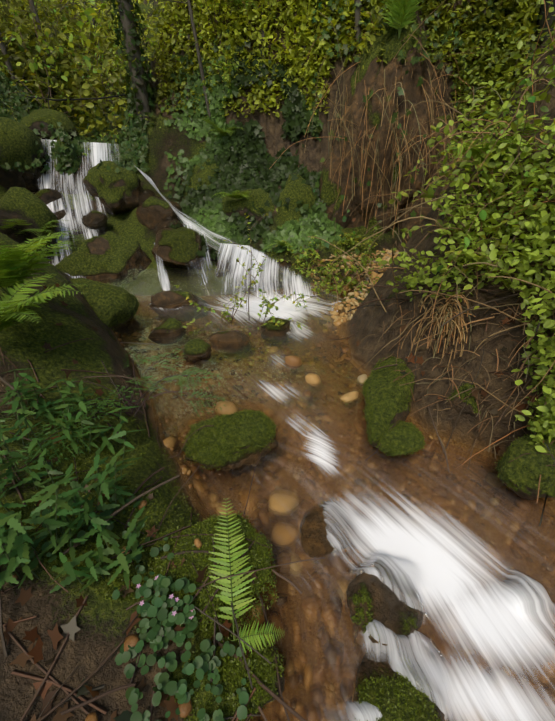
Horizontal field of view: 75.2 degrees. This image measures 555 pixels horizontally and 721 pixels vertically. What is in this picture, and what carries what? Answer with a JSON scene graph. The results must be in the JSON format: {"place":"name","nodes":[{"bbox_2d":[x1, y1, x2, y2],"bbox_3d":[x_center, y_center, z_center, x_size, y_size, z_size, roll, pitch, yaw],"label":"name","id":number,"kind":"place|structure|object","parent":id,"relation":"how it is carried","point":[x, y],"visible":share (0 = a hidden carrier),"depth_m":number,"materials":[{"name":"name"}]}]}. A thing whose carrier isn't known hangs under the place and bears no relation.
{"place":"outdoors","nodes":[
{"label":"outdoors","id":0,"kind":"place"},
{"bbox_2d":[0,0,554,720],"bbox_3d":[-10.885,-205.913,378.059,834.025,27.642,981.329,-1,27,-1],"label":"ground","id":1,"kind":"structure","parent":0,"point":[100,634],"depth_m":2.02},
{"bbox_2d":[11,500,201,720],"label":"bank stones","id":2,"kind":"object","parent":1,"relation":"on","point":[131,640],"visible":0.6,"depth_m":1.08,"materials":[{"name":"brown stone"}]},
{"bbox_2d":[136,576,193,635],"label":"flowers","id":3,"kind":"object","parent":1,"relation":"on","point":[171,596],"visible":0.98,"depth_m":1.12,"materials":[{"name":"pink plant"}]},
{"bbox_2d":[0,0,544,259],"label":"ivy","id":4,"kind":"object","parent":1,"relation":"on","point":[238,160],"visible":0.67,"depth_m":4.74,"materials":[{"name":"green plant"}]},
{"bbox_2d":[0,218,546,720],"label":"herbs","id":5,"kind":"object","parent":1,"relation":"on","point":[156,636],"visible":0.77,"depth_m":1.18,"materials":[{"name":"green plant"}]},
{"bbox_2d":[115,248,432,616],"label":"pebbles","id":6,"kind":"object","parent":1,"relation":"on","point":[227,408],"visible":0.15,"depth_m":3.22,"materials":[{"name":"beige stone"}]},
{"bbox_2d":[0,0,549,652],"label":"ferns","id":7,"kind":"object","parent":1,"relation":"on","point":[18,266],"visible":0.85,"depth_m":1.89,"materials":[{"name":"green plant"}]},
{"bbox_2d":[0,10,554,720],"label":"boulders","id":8,"kind":"object","parent":1,"relation":"on","point":[108,254],"visible":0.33,"depth_m":3.69,"materials":[{"name":"green plant"}]},
{"bbox_2d":[0,0,554,451],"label":"shrub leaves","id":9,"kind":"object","parent":1,"relation":"on","point":[536,224],"visible":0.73,"depth_m":1.95,"materials":[{"name":"green plant"}]},
{"bbox_2d":[0,0,554,720],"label":"twigs","id":10,"kind":"object","parent":1,"relation":"on","point":[444,326],"visible":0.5,"depth_m":1.95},
{"bbox_2d":[0,31,554,720],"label":"moss tufts","id":11,"kind":"object","parent":1,"relation":"on","point":[260,675],"visible":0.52,"depth_m":1.31,"materials":[{"name":"green moss"}]},
{"bbox_2d":[0,0,554,139],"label":"foliage","id":12,"kind":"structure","parent":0,"point":[527,10],"depth_m":4.64,"materials":[{"name":"green plant"}]},
{"bbox_2d":[93,268,554,720],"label":"stream water","id":13,"kind":"structure","parent":0,"point":[460,555],"depth_m":1.69,"materials":[{"name":"beige liquid"}]},
{"bbox_2d":[38,139,315,300],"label":"waterfall","id":14,"kind":"structure","parent":13,"relation":"on","point":[98,150],"depth_m":4.33,"materials":[{"name":"white liquid"}]}
]}

